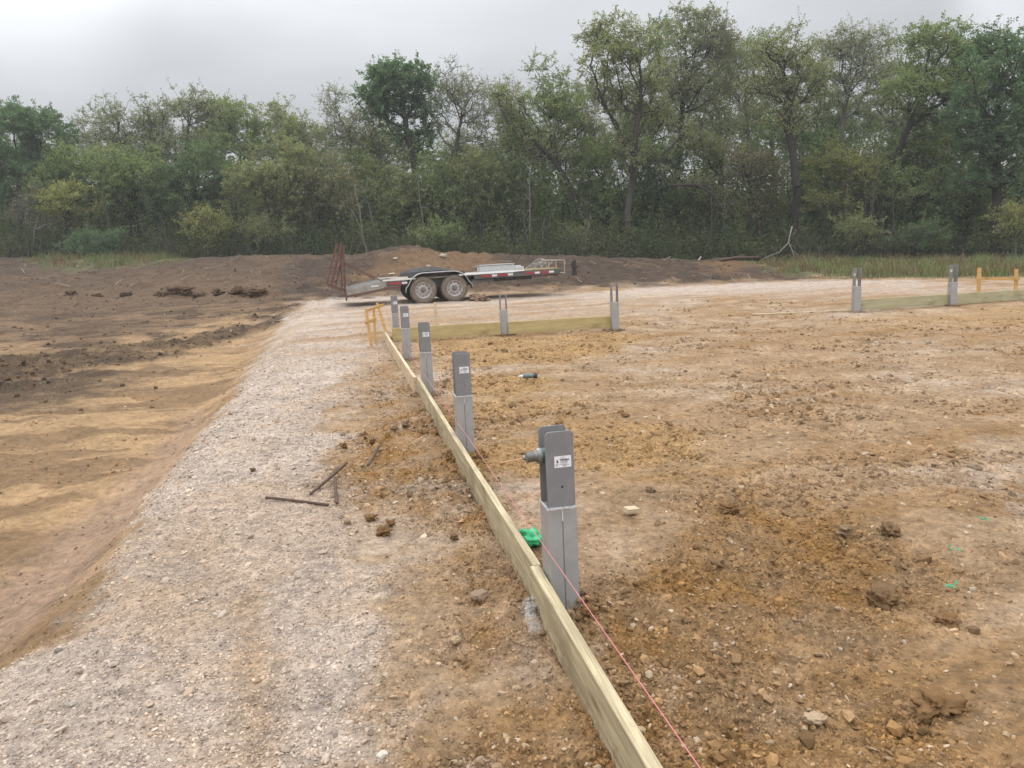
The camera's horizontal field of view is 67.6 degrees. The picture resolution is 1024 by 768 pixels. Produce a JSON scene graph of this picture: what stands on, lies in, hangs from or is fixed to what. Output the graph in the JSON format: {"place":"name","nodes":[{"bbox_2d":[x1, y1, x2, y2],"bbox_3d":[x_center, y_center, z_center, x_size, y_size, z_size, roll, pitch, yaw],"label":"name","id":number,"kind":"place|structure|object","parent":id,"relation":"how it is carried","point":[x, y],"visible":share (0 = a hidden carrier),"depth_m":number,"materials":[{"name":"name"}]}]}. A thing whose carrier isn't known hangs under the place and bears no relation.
{"place":"outdoors","nodes":[
{"label":"outdoors","id":0,"kind":"place"},
{"bbox_2d":[0,325,987,767],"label":"gravel","id":1,"kind":"structure","parent":0,"point":[216,697],"depth_m":3.24,"materials":[{"name":"beige gravel"}]},
{"bbox_2d":[0,245,1023,767],"bbox_3d":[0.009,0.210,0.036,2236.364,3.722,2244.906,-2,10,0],"label":"ground","id":2,"kind":"structure","parent":0,"point":[36,523],"depth_m":5.47,"materials":[{"name":"soil"}]},
{"bbox_2d":[0,175,80,256],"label":"tree","id":3,"kind":"object","parent":2,"relation":"on","point":[57,222],"visible":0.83,"depth_m":46.20,"materials":[{"name":"green plant"}]},
{"bbox_2d":[0,94,83,250],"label":"tree","id":4,"kind":"object","parent":2,"relation":"on","point":[30,123],"visible":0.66,"depth_m":48.76,"materials":[{"name":"green plant"}]},
{"bbox_2d":[26,172,113,253],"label":"tree","id":5,"kind":"object","parent":2,"relation":"on","point":[58,201],"visible":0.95,"depth_m":45.27,"materials":[{"name":"green plant"}]},
{"bbox_2d":[15,133,135,241],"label":"tree","id":6,"kind":"object","parent":2,"relation":"on","point":[67,167],"visible":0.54,"depth_m":47.41,"materials":[{"name":"green plant"}]},
{"bbox_2d":[51,221,132,256],"bbox_3d":[-24.222,-8.223,44.296,3.844,2.388,3.434,6,13,40],"label":"shrub","id":7,"kind":"object","parent":2,"relation":"on","point":[95,242],"visible":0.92,"depth_m":43.80,"materials":[{"name":"green plant"}]},
{"bbox_2d":[14,248,188,272],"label":"grass","id":8,"kind":"structure","parent":2,"relation":"on","point":[53,257],"depth_m":39.69,"materials":[{"name":"green plant"}]},
{"bbox_2d":[66,87,158,248],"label":"tree","id":9,"kind":"object","parent":2,"relation":"on","point":[112,118],"visible":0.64,"depth_m":54.23,"materials":[{"name":"green plant"}]},
{"bbox_2d":[76,134,185,245],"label":"tree","id":10,"kind":"object","parent":2,"relation":"on","point":[126,180],"visible":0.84,"depth_m":47.40,"materials":[{"name":"green plant"}]},
{"bbox_2d":[107,101,189,235],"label":"tree","id":11,"kind":"object","parent":2,"relation":"on","point":[130,119],"visible":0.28,"depth_m":54.73,"materials":[{"name":"green plant"}]},
{"bbox_2d":[164,285,194,295],"bbox_3d":[-12.868,-3.532,29.635,1.202,0.571,0.744,-2,10,-1],"label":"dirt mound","id":12,"kind":"object","parent":2,"relation":"on","point":[180,290],"visible":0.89,"depth_m":29.43,"materials":[{"name":"soil"}]},
{"bbox_2d":[126,78,238,242],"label":"tree","id":13,"kind":"object","parent":2,"relation":"on","point":[178,106],"visible":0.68,"depth_m":53.93,"materials":[{"name":"green plant"}]},
{"bbox_2d":[137,133,248,243],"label":"tree","id":14,"kind":"object","parent":2,"relation":"on","point":[191,183],"visible":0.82,"depth_m":47.02,"materials":[{"name":"green plant"}]},
{"bbox_2d":[171,200,238,256],"bbox_3d":[-17.689,-8.941,44.334,2.976,3.368,3.171,5,12,36],"label":"shrub","id":15,"kind":"object","parent":2,"relation":"on","point":[223,222],"visible":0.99,"depth_m":44.03,"materials":[{"name":"green plant"}]},
{"bbox_2d":[168,89,247,243],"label":"tree","id":16,"kind":"object","parent":2,"relation":"on","point":[220,118],"visible":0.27,"depth_m":54.32,"materials":[{"name":"green plant"}]},
{"bbox_2d":[188,93,279,231],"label":"tree","id":17,"kind":"object","parent":2,"relation":"on","point":[249,125],"visible":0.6,"depth_m":52.73,"materials":[{"name":"green plant"}]},
{"bbox_2d":[232,206,298,254],"bbox_3d":[-14.075,-8.807,44.481,3.717,3.081,3.563,-2,10,0],"label":"shrub","id":18,"kind":"object","parent":2,"relation":"on","point":[259,225],"visible":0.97,"depth_m":44.27,"materials":[{"name":"green plant"}]},
{"bbox_2d":[217,130,324,254],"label":"tree","id":19,"kind":"object","parent":2,"relation":"on","point":[260,179],"visible":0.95,"depth_m":45.10,"materials":[{"name":"green plant"}]},
{"bbox_2d":[242,92,324,241],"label":"tree","id":20,"kind":"object","parent":2,"relation":"on","point":[290,124],"visible":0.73,"depth_m":52.25,"materials":[{"name":"green plant"}]},
{"bbox_2d":[268,122,347,241],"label":"tree","id":21,"kind":"object","parent":2,"relation":"on","point":[322,151],"visible":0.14,"depth_m":56.17,"materials":[{"name":"green plant"}]},
{"bbox_2d":[278,141,366,251],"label":"tree","id":22,"kind":"object","parent":2,"relation":"on","point":[341,203],"visible":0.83,"depth_m":45.99,"materials":[{"name":"green plant"}]},
{"bbox_2d":[308,77,391,237],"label":"tree","id":23,"kind":"object","parent":2,"relation":"on","point":[349,135],"visible":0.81,"depth_m":51.30,"materials":[{"name":"green plant"}]},
{"bbox_2d":[315,148,399,243],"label":"tree","id":24,"kind":"object","parent":2,"relation":"on","point":[358,170],"visible":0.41,"depth_m":49.15,"materials":[{"name":"green plant"}]},
{"bbox_2d":[365,304,383,347],"bbox_3d":[-2.521,-1.060,14.117,0.128,0.785,0.816,-1,10,9],"label":"batter board","id":25,"kind":"object","parent":2,"relation":"on","point":[373,320],"visible":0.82,"depth_m":13.90,"materials":[{"name":"brown wood"}]},
{"bbox_2d":[333,120,421,223],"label":"tree","id":26,"kind":"object","parent":2,"relation":"on","point":[393,152],"visible":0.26,"depth_m":53.84,"materials":[{"name":"green plant"}]},
{"bbox_2d":[14,252,769,290],"bbox_3d":[-7.326,-4.756,31.898,35.200,1.705,9.802,-1,10,6],"label":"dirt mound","id":27,"kind":"object","parent":2,"relation":"on","point":[345,268],"visible":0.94,"depth_m":32.83,"materials":[{"name":"brown soil"}]},
{"bbox_2d":[344,49,445,243],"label":"tree","id":28,"kind":"object","parent":2,"relation":"on","point":[381,102],"visible":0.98,"depth_m":48.85,"materials":[{"name":"green plant"}]},
{"bbox_2d":[391,296,399,327],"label":"column base","id":29,"kind":"object","parent":2,"relation":"on","point":[394,310],"visible":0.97,"depth_m":14.79,"materials":[{"name":"metal"}]},
{"bbox_2d":[383,331,416,392],"bbox_3d":[-1.810,-0.458,11.940,0.045,0.206,6.050,-4,10,-12],"label":"board","id":30,"kind":"object","parent":2,"relation":"on","point":[409,375],"visible":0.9,"depth_m":10.54,"materials":[{"name":"brown wood"}]},
{"bbox_2d":[400,306,411,360],"bbox_3d":[-1.626,-0.652,11.773,0.132,1.091,0.142,-4,10,-11],"label":"column base","id":31,"kind":"object","parent":2,"relation":"on","point":[405,327],"visible":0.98,"depth_m":11.69,"materials":[{"name":"metal"}]},
{"bbox_2d":[366,155,446,241],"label":"tree","id":32,"kind":"object","parent":2,"relation":"on","point":[409,197],"visible":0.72,"depth_m":47.26,"materials":[{"name":"green plant"}]},
{"bbox_2d":[418,322,433,394],"bbox_3d":[-0.987,-0.165,8.818,0.132,1.091,0.142,-4,10,-11],"label":"column base","id":33,"kind":"object","parent":2,"relation":"on","point":[425,356],"visible":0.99,"depth_m":8.73,"materials":[{"name":"metal"}]},
{"bbox_2d":[404,345,699,767],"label":"mason string","id":34,"kind":"object","parent":33,"relation":"attached to","point":[587,608],"visible":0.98,"depth_m":2.50,"materials":[{"name":"pink fabric"}]},
{"bbox_2d":[403,213,466,251],"bbox_3d":[-4.192,-8.264,42.856,3.231,2.642,3.133,-9,12,-35],"label":"shrub","id":35,"kind":"object","parent":2,"relation":"on","point":[441,233],"visible":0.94,"depth_m":42.75,"materials":[{"name":"green plant"}]},
{"bbox_2d":[394,149,486,236],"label":"tree","id":36,"kind":"object","parent":2,"relation":"on","point":[440,180],"visible":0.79,"depth_m":46.71,"materials":[{"name":"green plant"}]},
{"bbox_2d":[326,242,564,302],"bbox_3d":[-1.985,-3.639,24.047,7.630,1.961,2.517,-6,10,-15],"label":"equipment trailer","id":37,"kind":"object","parent":2,"relation":"on","point":[423,285],"visible":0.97,"depth_m":23.03,"materials":[{"name":"silver metal"}]},
{"bbox_2d":[476,263,514,272],"bbox_3d":[-0.523,-3.699,24.366,1.160,0.230,0.460,-6,10,-15],"label":"ribbed box","id":38,"kind":"object","parent":37,"relation":"on","point":[496,267],"visible":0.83,"depth_m":24.17,"materials":[{"name":"metal"}]},
{"bbox_2d":[392,322,500,340],"bbox_3d":[-1.241,-1.005,14.597,2.065,0.242,0.048,-4,10,-8],"label":"board","id":39,"kind":"object","parent":2,"relation":"on","point":[465,330],"visible":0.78,"depth_m":14.61,"materials":[{"name":"beige wood"}]},
{"bbox_2d":[399,128,509,248],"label":"tree","id":40,"kind":"object","parent":2,"relation":"on","point":[434,157],"visible":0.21,"depth_m":54.30,"materials":[{"name":"green plant"}]},
{"bbox_2d":[425,53,500,246],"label":"tree","id":41,"kind":"object","parent":2,"relation":"on","point":[461,93],"visible":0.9,"depth_m":49.98,"materials":[{"name":"green plant"}]},
{"bbox_2d":[452,351,474,457],"bbox_3d":[-0.380,0.289,6.062,0.132,1.091,0.141,-4,10,-11],"label":"column base","id":42,"kind":"object","parent":2,"relation":"on","point":[463,406],"visible":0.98,"depth_m":5.98,"materials":[{"name":"metal"}]},
{"bbox_2d":[436,139,508,241],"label":"tree","id":43,"kind":"object","parent":2,"relation":"on","point":[476,159],"visible":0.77,"depth_m":46.57,"materials":[{"name":"green plant"}]},
{"bbox_2d":[416,377,540,596],"bbox_3d":[-0.499,0.470,6.290,0.045,0.206,5.756,-4,10,-12],"label":"board","id":44,"kind":"object","parent":2,"relation":"on","point":[520,555],"visible":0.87,"depth_m":4.59,"materials":[{"name":"beige wood"}]},
{"bbox_2d":[469,589,490,600],"bbox_3d":[-0.150,0.995,3.606,0.077,0.052,0.102,7,13,42],"label":"stone","id":45,"kind":"object","parent":2,"relation":"on","point":[480,595],"visible":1,"depth_m":3.58,"materials":[{"name":"beige stone"}]},
{"bbox_2d":[465,70,540,243],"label":"tree","id":46,"kind":"object","parent":2,"relation":"on","point":[475,127],"visible":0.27,"depth_m":51.31,"materials":[{"name":"green plant"}]},
{"bbox_2d":[452,146,554,244],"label":"tree","id":47,"kind":"object","parent":2,"relation":"on","point":[518,201],"visible":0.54,"depth_m":47.80,"materials":[{"name":"green plant"}]},
{"bbox_2d":[499,294,507,335],"bbox_3d":[-0.160,-1.217,14.811,0.141,1.051,0.142,-4,10,-11],"label":"column base","id":48,"kind":"object","parent":2,"relation":"on","point":[503,314],"visible":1,"depth_m":14.74,"materials":[{"name":"metal"}]},
{"bbox_2d":[0,246,1021,418],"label":"field clods","id":49,"kind":"object","parent":2,"relation":"on","point":[48,360],"visible":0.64,"depth_m":17.75,"materials":[{"name":"soil"}]},
{"bbox_2d":[0,196,1023,261],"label":"undergrowth","id":50,"kind":"object","parent":2,"relation":"on","point":[280,250],"visible":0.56,"depth_m":43.40,"materials":[{"name":"green plant"}]},
{"bbox_2d":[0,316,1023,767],"bbox_3d":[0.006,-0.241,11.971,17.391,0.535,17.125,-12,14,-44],"label":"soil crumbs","id":51,"kind":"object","parent":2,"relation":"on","point":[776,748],"visible":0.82,"depth_m":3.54,"materials":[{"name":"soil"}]},
{"bbox_2d":[0,92,1023,260],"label":"forest","id":52,"kind":"object","parent":2,"relation":"on","point":[538,203],"depth_m":47.10,"materials":[{"name":"green plant"}]},
{"bbox_2d":[0,219,1023,261],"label":"brush stems","id":53,"kind":"object","parent":2,"relation":"on","point":[514,244],"visible":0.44,"depth_m":42.35,"materials":[{"name":"plant"}]},
{"bbox_2d":[1,323,1023,767],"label":"limestone chips","id":54,"kind":"object","parent":2,"relation":"on","point":[649,675],"visible":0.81,"depth_m":3.83,"materials":[{"name":"stone"}]},
{"bbox_2d":[518,527,541,547],"bbox_3d":[0.103,0.846,4.196,0.138,0.119,0.177,-5,10,-16],"label":"green bag","id":55,"kind":"object","parent":2,"relation":"on","point":[530,537],"visible":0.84,"depth_m":4.15,"materials":[{"name":"plastic"}]},
{"bbox_2d":[480,77,592,250],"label":"tree","id":56,"kind":"object","parent":2,"relation":"on","point":[546,153],"visible":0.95,"depth_m":45.45,"materials":[{"name":"green plant"}]},
{"bbox_2d":[489,43,593,244],"bbox_3d":[1.874,-14.218,47.271,6.518,13.100,5.204,-2,10,0],"label":"tree","id":57,"kind":"object","parent":2,"relation":"on","point":[559,112],"visible":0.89,"depth_m":46.29,"materials":[{"name":"green plant"}]},
{"bbox_2d":[538,424,579,610],"bbox_3d":[0.212,0.728,3.393,0.132,1.091,0.142,-5,10,-11],"label":"column base","id":58,"kind":"object","parent":2,"relation":"on","point":[558,508],"visible":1,"depth_m":3.31,"materials":[{"name":"metal"}]},
{"bbox_2d":[500,447,562,487],"bbox_3d":[0.109,0.402,3.311,0.320,0.254,0.084,-4,10,-11],"label":"cordless drill","id":59,"kind":"object","parent":58,"relation":"on","point":[537,455],"visible":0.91,"depth_m":3.28,"materials":[{"name":"teal plastic"}]},
{"bbox_2d":[508,316,610,333],"bbox_3d":[0.923,-1.148,14.846,2.005,0.231,0.045,-4,10,-5],"label":"board","id":60,"kind":"object","parent":2,"relation":"on","point":[583,323],"visible":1,"depth_m":14.83,"materials":[{"name":"beige wood"}]},
{"bbox_2d":[102,288,1023,600],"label":"soil clumps","id":61,"kind":"object","parent":2,"relation":"on","point":[848,482],"visible":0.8,"depth_m":5.68,"materials":[{"name":"soil"}]},
{"bbox_2d":[512,76,614,237],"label":"tree","id":62,"kind":"object","parent":2,"relation":"on","point":[590,127],"visible":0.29,"depth_m":53.28,"materials":[{"name":"green plant"}]},
{"bbox_2d":[555,219,604,251],"bbox_3d":[3.928,-8.414,44.508,2.965,2.427,2.578,-2,10,0],"label":"shrub","id":63,"kind":"object","parent":2,"relation":"on","point":[578,230],"visible":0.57,"depth_m":44.14,"materials":[{"name":"green plant"}]},
{"bbox_2d":[540,133,648,242],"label":"tree","id":64,"kind":"object","parent":2,"relation":"on","point":[586,160],"visible":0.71,"depth_m":46.19,"materials":[{"name":"green plant"}]},
{"bbox_2d":[530,565,662,767],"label":"board","id":65,"kind":"object","parent":2,"relation":"on","point":[619,733],"visible":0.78,"depth_m":2.63,"materials":[{"name":"beige wood"}]},
{"bbox_2d":[610,283,618,330],"bbox_3d":[1.989,-1.371,14.848,0.141,1.171,0.142,-4,10,-11],"label":"column base","id":66,"kind":"object","parent":2,"relation":"on","point":[614,312],"visible":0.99,"depth_m":14.79,"materials":[{"name":"metal"}]},
{"bbox_2d":[570,5,682,252],"bbox_3d":[6.702,-14.109,43.301,6.747,14.169,5.203,-2,10,0],"label":"tree","id":67,"kind":"object","parent":2,"relation":"on","point":[601,34],"visible":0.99,"depth_m":42.98,"materials":[{"name":"green plant"}]},
{"bbox_2d":[594,9,697,241],"bbox_3d":[9.302,-16.964,52.800,7.644,16.600,5.025,-6,11,-20],"label":"tree","id":68,"kind":"object","parent":2,"relation":"on","point":[620,118],"visible":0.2,"depth_m":51.68,"materials":[{"name":"green plant"}]},
{"bbox_2d":[616,130,701,250],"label":"tree","id":69,"kind":"object","parent":2,"relation":"on","point":[662,190],"visible":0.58,"depth_m":45.45,"materials":[{"name":"green plant"}]},
{"bbox_2d":[328,330,1023,767],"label":"clay lumps","id":70,"kind":"object","parent":2,"relation":"on","point":[806,738],"visible":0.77,"depth_m":3.26,"materials":[{"name":"soil"}]},
{"bbox_2d":[390,304,961,635],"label":"backfill","id":71,"kind":"structure","parent":2,"relation":"on","point":[582,591],"depth_m":3.46,"materials":[{"name":"soil"}]},
{"bbox_2d":[947,264,957,305],"bbox_3d":[9.708,-2.036,16.867,0.142,1.181,0.152,-3,10,-4],"label":"column base","id":72,"kind":"object","parent":71,"relation":"on","point":[952,288],"visible":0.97,"depth_m":16.81,"materials":[{"name":"metal"}]},
{"bbox_2d":[641,0,744,238],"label":"tree","id":73,"kind":"object","parent":2,"relation":"on","point":[684,88],"visible":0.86,"depth_m":45.61,"materials":[{"name":"green plant"}]},
{"bbox_2d":[656,123,744,252],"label":"tree","id":74,"kind":"object","parent":2,"relation":"on","point":[706,150],"visible":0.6,"depth_m":45.22,"materials":[{"name":"green plant"}]},
{"bbox_2d":[655,113,751,256],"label":"tree","id":75,"kind":"object","parent":2,"relation":"on","point":[706,188],"visible":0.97,"depth_m":43.02,"materials":[{"name":"green plant"}]},
{"bbox_2d":[665,34,759,236],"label":"tree","id":76,"kind":"object","parent":2,"relation":"on","point":[712,115],"visible":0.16,"depth_m":52.63,"materials":[{"name":"green plant"}]},
{"bbox_2d":[717,502,743,514],"bbox_3d":[1.328,0.757,4.636,0.161,0.091,0.088,-5,10,-16],"label":"dirt clod","id":77,"kind":"object","parent":2,"relation":"on","point":[729,508],"visible":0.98,"depth_m":4.62,"materials":[{"name":"soil"}]},
{"bbox_2d":[701,25,782,251],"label":"tree","id":78,"kind":"object","parent":2,"relation":"on","point":[746,106],"visible":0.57,"depth_m":47.07,"materials":[{"name":"green plant"}]},
{"bbox_2d":[712,131,801,252],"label":"tree","id":79,"kind":"object","parent":2,"relation":"on","point":[751,160],"visible":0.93,"depth_m":43.09,"materials":[{"name":"green plant"}]},
{"bbox_2d":[727,24,818,238],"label":"tree","id":80,"kind":"object","parent":2,"relation":"on","point":[771,143],"visible":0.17,"depth_m":53.44,"materials":[{"name":"green plant"}]},
{"bbox_2d":[730,6,840,257],"bbox_3d":[14.765,-13.370,41.591,5.611,13.480,4.426,3,11,26],"label":"tree","id":81,"kind":"object","parent":2,"relation":"on","point":[784,83],"visible":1,"depth_m":40.84,"materials":[{"name":"green plant"}]},
{"bbox_2d":[771,115,851,257],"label":"tree","id":82,"kind":"object","parent":2,"relation":"on","point":[809,137],"visible":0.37,"depth_m":46.81,"materials":[{"name":"green plant"}]},
{"bbox_2d":[802,711,828,725],"bbox_3d":[1.025,1.129,2.580,0.088,0.042,0.055,-2,10,0],"label":"stone","id":83,"kind":"object","parent":2,"relation":"on","point":[815,718],"visible":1,"depth_m":2.57,"materials":[{"name":"beige stone"}]},
{"bbox_2d":[783,31,879,252],"bbox_3d":[21.638,-16.165,52.158,7.350,15.228,5.342,-2,10,0],"label":"tree","id":84,"kind":"object","parent":2,"relation":"on","point":[823,119],"visible":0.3,"depth_m":51.16,"materials":[{"name":"green plant"}]},
{"bbox_2d":[799,133,887,253],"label":"tree","id":85,"kind":"object","parent":2,"relation":"on","point":[857,172],"visible":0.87,"depth_m":43.21,"materials":[{"name":"green plant"}]},
{"bbox_2d":[803,14,902,255],"bbox_3d":[20.393,-14.742,46.547,6.325,14.330,4.979,-10,13,-38],"label":"tree","id":86,"kind":"object","parent":2,"relation":"on","point":[848,44],"visible":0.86,"depth_m":45.27,"materials":[{"name":"green plant"}]},
{"bbox_2d":[851,268,861,312],"bbox_3d":[7.327,-1.855,16.284,0.141,1.211,0.152,-3,10,-4],"label":"column base","id":87,"kind":"object","parent":2,"relation":"on","point":[856,299],"visible":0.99,"depth_m":16.22,"materials":[{"name":"grey metal"}]},
{"bbox_2d":[828,206,890,258],"bbox_3d":[17.911,-7.761,39.543,3.145,2.953,2.420,-2,10,0],"label":"shrub","id":88,"kind":"object","parent":2,"relation":"on","point":[858,228],"visible":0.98,"depth_m":39.38,"materials":[{"name":"green plant"}]},
{"bbox_2d":[833,29,920,153],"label":"tree","id":89,"kind":"object","parent":2,"relation":"on","point":[871,101],"visible":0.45,"depth_m":50.78,"materials":[{"name":"green plant"}]},
{"bbox_2d":[835,145,920,254],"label":"tree","id":90,"kind":"object","parent":2,"relation":"on","point":[875,206],"visible":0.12,"depth_m":44.16,"materials":[{"name":"green plant"}]},
{"bbox_2d":[865,581,901,610],"bbox_3d":[1.656,0.954,3.407,0.140,0.114,0.134,-7,11,-25],"label":"dirt clod","id":91,"kind":"object","parent":2,"relation":"on","point":[882,595],"visible":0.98,"depth_m":3.38,"materials":[{"name":"soil"}]},
{"bbox_2d":[879,521,900,537],"bbox_3d":[2.077,0.797,4.198,0.105,0.094,0.178,0,10,16],"label":"dirt clod","id":92,"kind":"object","parent":2,"relation":"on","point":[888,529],"visible":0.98,"depth_m":4.17,"materials":[{"name":"soil"}]},
{"bbox_2d":[861,294,948,309],"bbox_3d":[8.525,-1.781,16.647,2.331,0.231,0.045,-5,10,-14],"label":"board","id":93,"kind":"object","parent":2,"relation":"on","point":[901,302],"visible":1,"depth_m":16.63,"materials":[{"name":"beige wood"}]},
{"bbox_2d":[875,210,957,257],"bbox_3d":[20.378,-7.464,38.860,3.794,2.666,2.616,1,10,17],"label":"shrub","id":94,"kind":"object","parent":2,"relation":"on","point":[927,231],"visible":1,"depth_m":38.55,"materials":[{"name":"green plant"}]},
{"bbox_2d":[865,124,977,257],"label":"tree","id":95,"kind":"object","parent":2,"relation":"on","point":[926,185],"visible":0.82,"depth_m":42.02,"materials":[{"name":"green plant"}]},
{"bbox_2d":[863,10,986,253],"bbox_3d":[22.656,-13.460,42.296,6.789,13.131,5.389,-2,10,0],"label":"tree","id":96,"kind":"object","parent":2,"relation":"on","point":[917,89],"visible":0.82,"depth_m":41.12,"materials":[{"name":"green plant"}]},
{"bbox_2d":[910,687,970,720],"bbox_3d":[1.455,1.096,2.619,0.203,0.102,0.135,-4,10,-8],"label":"dirt clod","id":97,"kind":"object","parent":2,"relation":"on","point":[932,702],"visible":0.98,"depth_m":2.59,"materials":[{"name":"soil"}]},
{"bbox_2d":[933,610,961,630],"bbox_3d":[1.818,0.981,3.191,0.107,0.072,0.130,2,11,24],"label":"dirt clod","id":98,"kind":"object","parent":2,"relation":"on","point":[947,618],"visible":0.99,"depth_m":3.17,"materials":[{"name":"soil"}]},
{"bbox_2d":[903,165,1011,256],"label":"tree","id":99,"kind":"object","parent":2,"relation":"on","point":[961,205],"visible":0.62,"depth_m":41.69,"materials":[{"name":"green plant"}]},
{"bbox_2d":[911,31,1004,251],"bbox_3d":[27.979,-14.953,48.043,5.842,14.189,4.751,-5,10,-14],"label":"tree","id":100,"kind":"object","parent":2,"relation":"on","point":[930,127],"visible":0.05,"depth_m":47.30,"materials":[{"name":"green plant"}]},
{"bbox_2d":[935,13,1023,257],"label":"tree","id":101,"kind":"object","parent":2,"relation":"on","point":[1001,135],"visible":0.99,"depth_m":38.27,"materials":[{"name":"green plant"}]},
{"bbox_2d":[957,289,1023,303],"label":"board","id":102,"kind":"object","parent":2,"relation":"on","point":[988,296],"visible":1,"depth_m":17.17,"materials":[{"name":"beige wood"}]},
{"bbox_2d":[976,268,1019,291],"bbox_3d":[12.080,-2.543,19.051,1.276,0.744,0.087,-4,10,-12],"label":"batter board","id":103,"kind":"object","parent":2,"relation":"on","point":[1015,278],"visible":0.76,"depth_m":18.99,"materials":[{"name":"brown wood"}]},
{"bbox_2d":[980,198,1023,256],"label":"shrub","id":104,"kind":"object","parent":2,"relation":"on","point":[1016,213],"visible":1,"depth_m":37.02,"materials":[{"name":"green plant"}]},
{"bbox_2d":[0,0,1023,235],"label":"sky","id":105,"kind":"structure","parent":0,"point":[62,53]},
{"bbox_2d":[755,248,1023,279],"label":"grass","id":106,"kind":"structure","parent":0,"point":[898,265],"depth_m":30.38,"materials":[{"name":"green plant"}]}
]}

